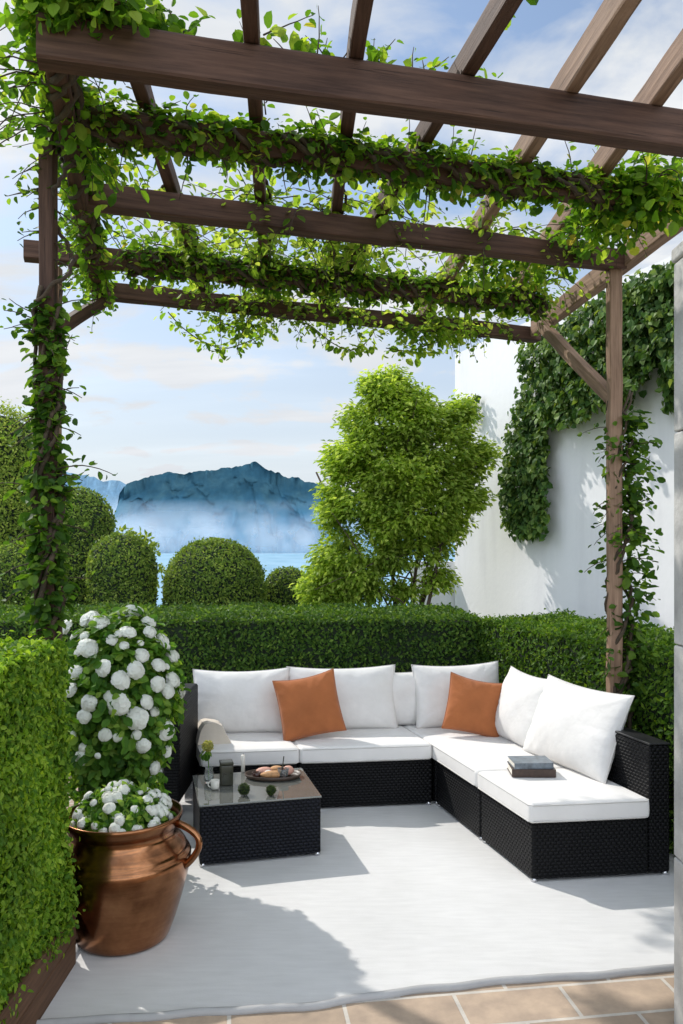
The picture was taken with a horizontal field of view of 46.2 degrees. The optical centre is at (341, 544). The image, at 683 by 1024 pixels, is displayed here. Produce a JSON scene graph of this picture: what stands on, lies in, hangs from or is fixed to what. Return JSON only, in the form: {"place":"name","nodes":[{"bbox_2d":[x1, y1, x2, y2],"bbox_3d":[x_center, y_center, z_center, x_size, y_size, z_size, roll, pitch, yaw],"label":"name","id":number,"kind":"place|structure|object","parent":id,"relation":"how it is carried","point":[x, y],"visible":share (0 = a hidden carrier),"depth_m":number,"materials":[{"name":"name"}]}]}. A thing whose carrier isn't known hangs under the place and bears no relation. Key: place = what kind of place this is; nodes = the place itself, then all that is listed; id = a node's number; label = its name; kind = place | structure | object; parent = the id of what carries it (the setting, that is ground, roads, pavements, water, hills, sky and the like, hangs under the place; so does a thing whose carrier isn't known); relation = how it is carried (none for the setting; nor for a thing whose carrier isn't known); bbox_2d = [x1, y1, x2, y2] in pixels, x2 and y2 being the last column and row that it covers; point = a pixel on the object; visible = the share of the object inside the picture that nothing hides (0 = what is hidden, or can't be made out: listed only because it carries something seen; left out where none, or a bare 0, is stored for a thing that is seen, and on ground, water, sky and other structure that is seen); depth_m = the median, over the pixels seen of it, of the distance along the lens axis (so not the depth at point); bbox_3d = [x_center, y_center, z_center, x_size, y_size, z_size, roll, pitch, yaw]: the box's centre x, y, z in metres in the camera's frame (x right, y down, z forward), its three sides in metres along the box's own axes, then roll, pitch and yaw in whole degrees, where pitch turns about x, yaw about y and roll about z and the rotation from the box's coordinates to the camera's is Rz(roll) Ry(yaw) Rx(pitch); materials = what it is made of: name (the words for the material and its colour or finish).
{"place":"outdoors","nodes":[
{"label":"outdoors","id":0,"kind":"place"},
{"bbox_2d":[0,539,33,606],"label":"topiary dome","id":1,"kind":"structure","parent":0,"point":[11,555],"depth_m":9.82,"materials":[{"name":"green plant"}]},
{"bbox_2d":[36,485,117,606],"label":"topiary dome","id":2,"kind":"structure","parent":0,"point":[91,507],"depth_m":11.18,"materials":[{"name":"green plant"}]},
{"bbox_2d":[64,472,125,514],"bbox_3d":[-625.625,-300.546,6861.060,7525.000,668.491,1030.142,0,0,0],"label":"mountain","id":3,"kind":"structure","parent":0,"point":[111,489],"depth_m":6827.02,"materials":[{"name":"blue"}]},
{"bbox_2d":[82,528,159,606],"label":"topiary dome","id":4,"kind":"structure","parent":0,"point":[125,566],"depth_m":10.27,"materials":[{"name":"green plant"}]},
{"bbox_2d":[161,537,269,607],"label":"topiary dome","id":5,"kind":"structure","parent":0,"point":[215,570],"depth_m":10.50,"materials":[{"name":"green plant"}]},
{"bbox_2d":[114,461,454,552],"bbox_3d":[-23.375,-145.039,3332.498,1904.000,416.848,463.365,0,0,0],"label":"mountain","id":6,"kind":"structure","parent":0,"point":[255,506],"depth_m":3270.46,"materials":[{"name":"blue stone"}]},
{"bbox_2d":[265,565,307,609],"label":"topiary dome","id":7,"kind":"structure","parent":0,"point":[280,580],"depth_m":11.70,"materials":[{"name":"green plant"}]},
{"bbox_2d":[155,553,454,607],"bbox_3d":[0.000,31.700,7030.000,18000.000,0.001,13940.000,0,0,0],"label":"lake","id":8,"kind":"structure","parent":0,"point":[271,561],"depth_m":1537.02,"materials":[{"name":"liquid"}]},
{"bbox_2d":[0,0,682,491],"label":"sky","id":9,"kind":"structure","parent":0,"point":[153,404],"materials":[{"name":"blue"}]},
{"bbox_2d":[25,777,673,1023],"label":"patio","id":10,"kind":"structure","parent":0,"point":[642,999],"depth_m":2.94,"materials":[{"name":"ceramic"}]},
{"bbox_2d":[0,915,75,1023],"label":"wooden planter","id":11,"kind":"object","parent":10,"relation":"on","point":[44,985],"visible":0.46,"depth_m":2.87,"materials":[{"name":"brown wood"}]},
{"bbox_2d":[0,628,85,1023],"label":"leafy hedge","id":12,"kind":"object","parent":11,"relation":"in","point":[36,871],"visible":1,"depth_m":2.81,"materials":[{"name":"green plant"}]},
{"bbox_2d":[78,683,197,801],"bbox_3d":[-1.258,1.292,5.030,0.605,0.803,0.620,0,0,0],"label":"armchair","id":13,"kind":"object","parent":10,"relation":"on","point":[180,772],"visible":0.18,"depth_m":4.91,"materials":[{"name":"black wicker"}]},
{"bbox_2d":[23,0,682,696],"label":"pergola","id":14,"kind":"object","parent":10,"relation":"on","point":[349,86],"visible":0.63,"depth_m":3.19,"materials":[{"name":"brown wood"}]},
{"bbox_2d":[0,154,117,895],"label":"climbing vine","id":15,"kind":"object","parent":14,"relation":"attached to","point":[40,613],"visible":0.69,"depth_m":3.24,"materials":[{"name":"green plant"}]},
{"bbox_2d":[0,0,207,333],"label":"climbing vine","id":16,"kind":"object","parent":14,"relation":"attached to","point":[64,14],"visible":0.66,"depth_m":3.00,"materials":[{"name":"green plant"}]},
{"bbox_2d":[21,157,629,362],"bbox_3d":[0.064,-1.700,5.020,3.639,0.817,2.061,0,0,-15],"label":"climbing vine","id":17,"kind":"object","parent":14,"relation":"attached to","point":[233,242],"visible":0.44,"depth_m":4.68,"materials":[{"name":"green plant"}]},
{"bbox_2d":[146,171,515,341],"bbox_3d":[-0.135,-1.755,5.047,2.195,0.493,2.734,0,0,0],"label":"climbing vine","id":18,"kind":"object","parent":14,"relation":"attached to","point":[375,201],"visible":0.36,"depth_m":4.47,"materials":[{"name":"green plant"}]},
{"bbox_2d":[144,286,521,367],"bbox_3d":[-0.027,-1.518,5.951,2.912,0.492,0.890,0,0,-18],"label":"climbing vine","id":19,"kind":"object","parent":14,"relation":"attached to","point":[440,335],"visible":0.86,"depth_m":5.80,"materials":[{"name":"green plant"}]},
{"bbox_2d":[106,231,566,322],"bbox_3d":[0.060,-1.684,5.085,3.086,0.369,0.467,0,0,-18],"label":"climbing vine","id":20,"kind":"object","parent":14,"relation":"attached to","point":[271,284],"visible":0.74,"depth_m":4.96,"materials":[{"name":"green plant"}]},
{"bbox_2d":[140,0,538,200],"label":"climbing vine","id":21,"kind":"object","parent":14,"relation":"attached to","point":[174,23],"visible":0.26,"depth_m":2.90,"materials":[{"name":"green plant"}]},
{"bbox_2d":[48,79,682,239],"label":"climbing vine","id":22,"kind":"object","parent":14,"relation":"attached to","point":[227,155],"visible":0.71,"depth_m":3.41,"materials":[{"name":"green plant"}]},
{"bbox_2d":[436,151,682,303],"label":"climbing vine","id":23,"kind":"object","parent":14,"relation":"attached to","point":[617,231],"visible":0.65,"depth_m":3.91,"materials":[{"name":"green plant"}]},
{"bbox_2d":[577,390,665,729],"bbox_3d":[1.648,0.400,4.712,0.481,2.621,0.423,0,0,0],"label":"climbing vine","id":24,"kind":"object","parent":14,"relation":"attached to","point":[633,534],"visible":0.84,"depth_m":4.67,"materials":[{"name":"green plant"}]},
{"bbox_2d":[36,794,674,1023],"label":"outdoor rug","id":25,"kind":"object","parent":10,"relation":"on","point":[376,902],"visible":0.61,"depth_m":3.52,"materials":[{"name":"white fabric"}]},
{"bbox_2d":[66,798,202,956],"bbox_3d":[-0.945,1.425,3.470,0.577,0.535,0.577,0,0,-35],"label":"copper pot","id":26,"kind":"object","parent":25,"relation":"on","point":[132,883],"visible":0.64,"depth_m":3.25,"materials":[{"name":"metal"}]},
{"bbox_2d":[68,777,176,835],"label":"potted flowers","id":27,"kind":"object","parent":26,"relation":"on","point":[122,804],"visible":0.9,"depth_m":3.36,"materials":[{"name":"white plant"}]},
{"bbox_2d":[197,760,296,774],"bbox_3d":[-0.680,1.353,5.418,0.593,0.679,0.825,0,0,-16],"label":"sofa module","id":28,"kind":"object","parent":25,"relation":"on","point":[201,770],"visible":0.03,"depth_m":5.06,"materials":[{"name":"black wicker"}]},
{"bbox_2d":[196,732,298,766],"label":"seat cushion","id":29,"kind":"object","parent":28,"relation":"on","point":[263,748],"visible":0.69,"depth_m":5.08,"materials":[{"name":"fabric"}]},
{"bbox_2d":[196,718,230,744],"bbox_3d":[-0.854,1.220,5.283,0.220,0.147,0.273,0,0,-16],"label":"folded throw","id":30,"kind":"object","parent":29,"relation":"on","point":[213,731],"visible":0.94,"depth_m":5.17,"materials":[{"name":"beige fabric"}]},
{"bbox_2d":[193,667,289,732],"bbox_3d":[-0.690,1.080,5.534,0.689,0.437,0.256,0,0,0],"label":"back cushion","id":31,"kind":"object","parent":29,"relation":"on","point":[238,701],"visible":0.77,"depth_m":5.46,"materials":[{"name":"white fabric"}]},
{"bbox_2d":[272,668,346,740],"bbox_3d":[-0.216,1.074,5.351,0.483,0.473,0.200,0,0,-9],"label":"throw pillow","id":32,"kind":"object","parent":29,"relation":"on","point":[309,706],"visible":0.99,"depth_m":5.30,"materials":[{"name":"orange fabric"}]},
{"bbox_2d":[192,768,321,866],"bbox_3d":[-0.495,1.530,4.549,0.668,0.327,0.568,0,0,-15],"label":"coffee table","id":33,"kind":"object","parent":25,"relation":"on","point":[230,823],"visible":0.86,"depth_m":4.30,"materials":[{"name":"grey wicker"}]},
{"bbox_2d":[199,740,213,783],"bbox_3d":[-0.775,1.241,4.602,0.088,0.241,0.086,0,0,0],"label":"glass vase","id":34,"kind":"object","parent":33,"relation":"on","point":[207,746],"visible":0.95,"depth_m":4.58,"materials":[{"name":"clear glass"}]},
{"bbox_2d":[208,779,219,789],"bbox_3d":[-0.710,1.339,4.471,0.059,0.049,0.052,0,0,-43],"label":"cup","id":35,"kind":"object","parent":33,"relation":"on","point":[214,784],"visible":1,"depth_m":4.46,"materials":[{"name":"beige ceramic"}]},
{"bbox_2d":[219,759,233,785],"bbox_3d":[-0.657,1.298,4.563,0.077,0.134,0.074,0,0,-15],"label":"canister","id":36,"kind":"object","parent":33,"relation":"on","point":[226,772],"visible":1,"depth_m":4.53,"materials":[{"name":"grey metal"}]},
{"bbox_2d":[241,754,244,772],"bbox_3d":[-0.592,1.308,4.809,0.024,0.112,0.023,0,0,0],"label":"candle","id":37,"kind":"object","parent":33,"relation":"on","point":[243,763],"visible":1,"depth_m":4.80,"materials":[{"name":"white wax"}]},
{"bbox_2d":[237,783,249,794],"bbox_3d":[-0.532,1.333,4.367,0.074,0.071,0.070,0,0,35],"label":"moss ball","id":38,"kind":"object","parent":33,"relation":"on","point":[243,789],"visible":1,"depth_m":4.35,"materials":[{"name":"green plant"}]},
{"bbox_2d":[266,784,276,795],"bbox_3d":[-0.384,1.337,4.367,0.064,0.062,0.060,0,0,0],"label":"moss ball","id":39,"kind":"object","parent":33,"relation":"on","point":[271,790],"visible":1,"depth_m":4.35,"materials":[{"name":"green plant"}]},
{"bbox_2d":[244,769,300,781],"bbox_3d":[-0.403,1.352,4.705,0.336,0.024,0.208,0,0,0],"label":"serving tray","id":40,"kind":"object","parent":33,"relation":"on","point":[295,774],"visible":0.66,"depth_m":4.63,"materials":[{"name":"brown wood"}]},
{"bbox_2d":[252,771,260,776],"bbox_3d":[-0.498,1.345,4.680,0.052,0.030,0.051,0,0,0],"label":"dip bowl","id":41,"kind":"object","parent":40,"relation":"on","point":[256,773],"visible":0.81,"depth_m":4.66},
{"bbox_2d":[256,767,271,772],"bbox_3d":[-0.459,1.337,4.741,0.097,0.044,0.060,0,0,0],"label":"meat roll","id":42,"kind":"object","parent":40,"relation":"on","point":[262,769],"visible":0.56,"depth_m":4.72,"materials":[{"name":"pink food"}]},
{"bbox_2d":[260,770,279,777],"bbox_3d":[-0.401,1.339,4.671,0.148,0.042,0.057,0,0,0],"label":"bread roll","id":43,"kind":"object","parent":40,"relation":"on","point":[272,774],"visible":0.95,"depth_m":4.65,"materials":[{"name":"food"}]},
{"bbox_2d":[270,765,281,770],"bbox_3d":[-0.385,1.335,4.755,0.088,0.048,0.054,0,0,0],"label":"bread roll","id":44,"kind":"object","parent":40,"relation":"on","point":[275,767],"visible":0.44,"depth_m":4.74,"materials":[{"name":"food"}]},
{"bbox_2d":[277,756,288,777],"bbox_3d":[-0.341,1.296,4.675,0.068,0.124,0.068,0,0,0],"label":"tumbler","id":45,"kind":"object","parent":40,"relation":"on","point":[283,771],"visible":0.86,"depth_m":4.65,"materials":[{"name":"clear glass"}]},
{"bbox_2d":[285,765,293,774],"bbox_3d":[-0.317,1.331,4.726,0.073,0.056,0.064,0,0,0],"label":"filled bun","id":46,"kind":"object","parent":40,"relation":"on","point":[291,769],"visible":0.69,"depth_m":4.71,"materials":[{"name":"pink food"}]},
{"bbox_2d":[297,759,431,806],"bbox_3d":[0.059,1.353,5.511,0.979,0.679,0.728,0,0,-7],"label":"sofa module","id":47,"kind":"object","parent":25,"relation":"on","point":[371,783],"visible":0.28,"depth_m":5.16,"materials":[{"name":"black wicker"}]},
{"bbox_2d":[292,725,431,763],"bbox_3d":[0.076,1.344,5.447,0.959,0.118,0.638,0,0,-7],"label":"seat cushion","id":48,"kind":"object","parent":47,"relation":"on","point":[400,743],"visible":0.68,"depth_m":5.18,"materials":[{"name":"fabric"}]},
{"bbox_2d":[286,664,397,728],"bbox_3d":[0.007,1.077,5.637,0.788,0.441,0.231,0,0,-9],"label":"back cushion","id":49,"kind":"object","parent":48,"relation":"on","point":[365,697],"visible":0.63,"depth_m":5.59,"materials":[{"name":"white fabric"}]},
{"bbox_2d":[393,672,415,724],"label":"back cushion","id":50,"kind":"object","parent":48,"relation":"on","point":[404,695],"visible":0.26,"depth_m":5.69,"materials":[{"name":"white fabric"}]},
{"bbox_2d":[437,762,481,839],"bbox_3d":[1.069,1.353,4.941,0.832,0.679,0.637,0,0,-7],"label":"sofa module","id":51,"kind":"object","parent":25,"relation":"on","point":[459,798],"visible":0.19,"depth_m":4.84,"materials":[{"name":"black wicker"}]},
{"bbox_2d":[401,725,565,786],"bbox_3d":[0.915,1.344,5.237,0.640,0.118,1.371,0,0,-16],"label":"seat cushion","id":52,"kind":"object","parent":51,"relation":"on","point":[468,756],"visible":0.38,"depth_m":5.03,"materials":[{"name":"fabric"}]},
{"bbox_2d":[411,661,498,727],"bbox_3d":[0.833,1.071,5.721,0.650,0.460,0.235,0,0,-9],"label":"back cushion","id":53,"kind":"object","parent":52,"relation":"on","point":[432,683],"visible":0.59,"depth_m":5.66,"materials":[{"name":"white fabric"}]},
{"bbox_2d":[441,672,502,736],"bbox_3d":[0.902,1.089,5.419,0.463,0.442,0.192,0,0,0],"label":"throw pillow","id":54,"kind":"object","parent":52,"relation":"on","point":[472,705],"visible":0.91,"depth_m":5.37,"materials":[{"name":"orange fabric"}]},
{"bbox_2d":[495,666,546,746],"bbox_3d":[1.181,1.068,5.235,0.240,0.460,0.607,0,0,-17],"label":"back cushion","id":55,"kind":"object","parent":52,"relation":"on","point":[520,693],"visible":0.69,"depth_m":5.16,"materials":[{"name":"white fabric"}]},
{"bbox_2d":[430,682,499,804],"bbox_3d":[0.876,1.353,5.615,0.728,0.679,0.847,0,0,-16],"label":"sofa module","id":56,"kind":"object","parent":25,"relation":"on","point":[434,780],"visible":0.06,"depth_m":5.23,"materials":[{"name":"black wicker"}]},
{"bbox_2d":[482,727,669,881],"bbox_3d":[1.242,1.353,4.337,0.823,0.679,0.577,0,0,-7],"label":"sofa module","id":57,"kind":"object","parent":25,"relation":"on","point":[639,766],"visible":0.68,"depth_m":4.09,"materials":[{"name":"black wicker"}]},
{"bbox_2d":[478,768,648,822],"bbox_3d":[1.175,1.344,4.327,0.733,0.118,0.610,0,0,-7],"label":"seat cushion","id":58,"kind":"object","parent":57,"relation":"on","point":[566,795],"visible":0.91,"depth_m":4.11,"materials":[{"name":"fabric"}]},
{"bbox_2d":[507,762,555,776],"bbox_3d":[1.065,1.260,4.496,0.241,0.042,0.169,0,0,2],"label":"book","id":59,"kind":"object","parent":58,"relation":"on","point":[513,772],"visible":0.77,"depth_m":4.41,"materials":[{"name":"paper"}]},
{"bbox_2d":[507,756,553,768],"bbox_3d":[1.061,1.222,4.500,0.218,0.032,0.157,0,0,-2],"label":"book","id":60,"kind":"object","parent":59,"relation":"on","point":[529,762],"visible":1,"depth_m":4.44,"materials":[{"name":"paper"}]},
{"bbox_2d":[522,674,634,783],"bbox_3d":[1.360,1.061,4.701,0.275,0.475,0.779,0,0,-21],"label":"back cushion","id":61,"kind":"object","parent":58,"relation":"on","point":[573,727],"visible":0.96,"depth_m":4.55,"materials":[{"name":"white fabric"}]},
{"bbox_2d":[473,608,677,856],"bbox_3d":[2.085,1.123,4.891,1.061,1.230,4.349,0,0,-16],"label":"clipped hedge","id":62,"kind":"object","parent":10,"relation":"on","point":[560,646],"visible":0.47,"depth_m":5.36,"materials":[{"name":"green plant"}]},
{"bbox_2d":[671,241,682,1023],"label":"stone pillar","id":63,"kind":"structure","parent":10,"relation":"on","point":[677,255],"depth_m":2.80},
{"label":"soil bed","id":64,"kind":"structure","parent":10,"relation":"on","visible":0},
{"bbox_2d":[62,602,190,809],"bbox_3d":[-1.130,0.987,4.049,0.695,1.399,0.759,0,0,0],"label":"flowering bush","id":65,"kind":"object","parent":64,"relation":"on","point":[126,694],"visible":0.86,"depth_m":3.84,"materials":[{"name":"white plant"}]},
{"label":"ground","id":66,"kind":"structure","parent":0,"visible":0},
{"bbox_2d":[0,396,36,544],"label":"topiary column","id":67,"kind":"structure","parent":66,"relation":"on","point":[13,460],"depth_m":12.51,"materials":[{"name":"green plant"}]},
{"bbox_2d":[116,524,164,590],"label":"leafy shrub","id":68,"kind":"object","parent":66,"relation":"on","point":[145,538],"visible":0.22,"depth_m":12.41,"materials":[{"name":"green plant"}]},
{"bbox_2d":[0,598,483,682],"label":"clipped hedge","id":69,"kind":"object","parent":66,"relation":"on","point":[254,636],"visible":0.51,"depth_m":6.67,"materials":[{"name":"green plant"}]},
{"bbox_2d":[288,363,504,606],"bbox_3d":[0.604,-0.162,8.891,2.430,3.738,1.269,0,0,0],"label":"feathery tree","id":70,"kind":"object","parent":66,"relation":"on","point":[408,498],"visible":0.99,"depth_m":8.71,"materials":[{"name":"green plant"}]},
{"bbox_2d":[410,561,454,607],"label":"wall","id":71,"kind":"structure","parent":66,"relation":"on","point":[446,598],"depth_m":10.59,"materials":[{"name":"white paint"}]},
{"bbox_2d":[455,256,677,633],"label":"garden wall","id":72,"kind":"structure","parent":66,"relation":"on","point":[500,571],"depth_m":8.40,"materials":[{"name":"white paint"}]},
{"bbox_2d":[497,387,552,543],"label":"wall ivy","id":73,"kind":"object","parent":72,"relation":"attached to","point":[523,514],"depth_m":8.66,"materials":[{"name":"green plant"}]},
{"bbox_2d":[514,260,675,431],"bbox_3d":[2.581,-1.849,7.076,0.443,1.478,4.029,0,0,-21],"label":"wall ivy","id":74,"kind":"object","parent":72,"relation":"attached to","point":[647,341],"depth_m":7.41,"materials":[{"name":"green plant"}]},
{"bbox_2d":[654,346,673,414],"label":"wall ivy","id":75,"kind":"object","parent":72,"relation":"attached to","point":[665,389],"depth_m":6.77,"materials":[{"name":"green plant"}]}
]}

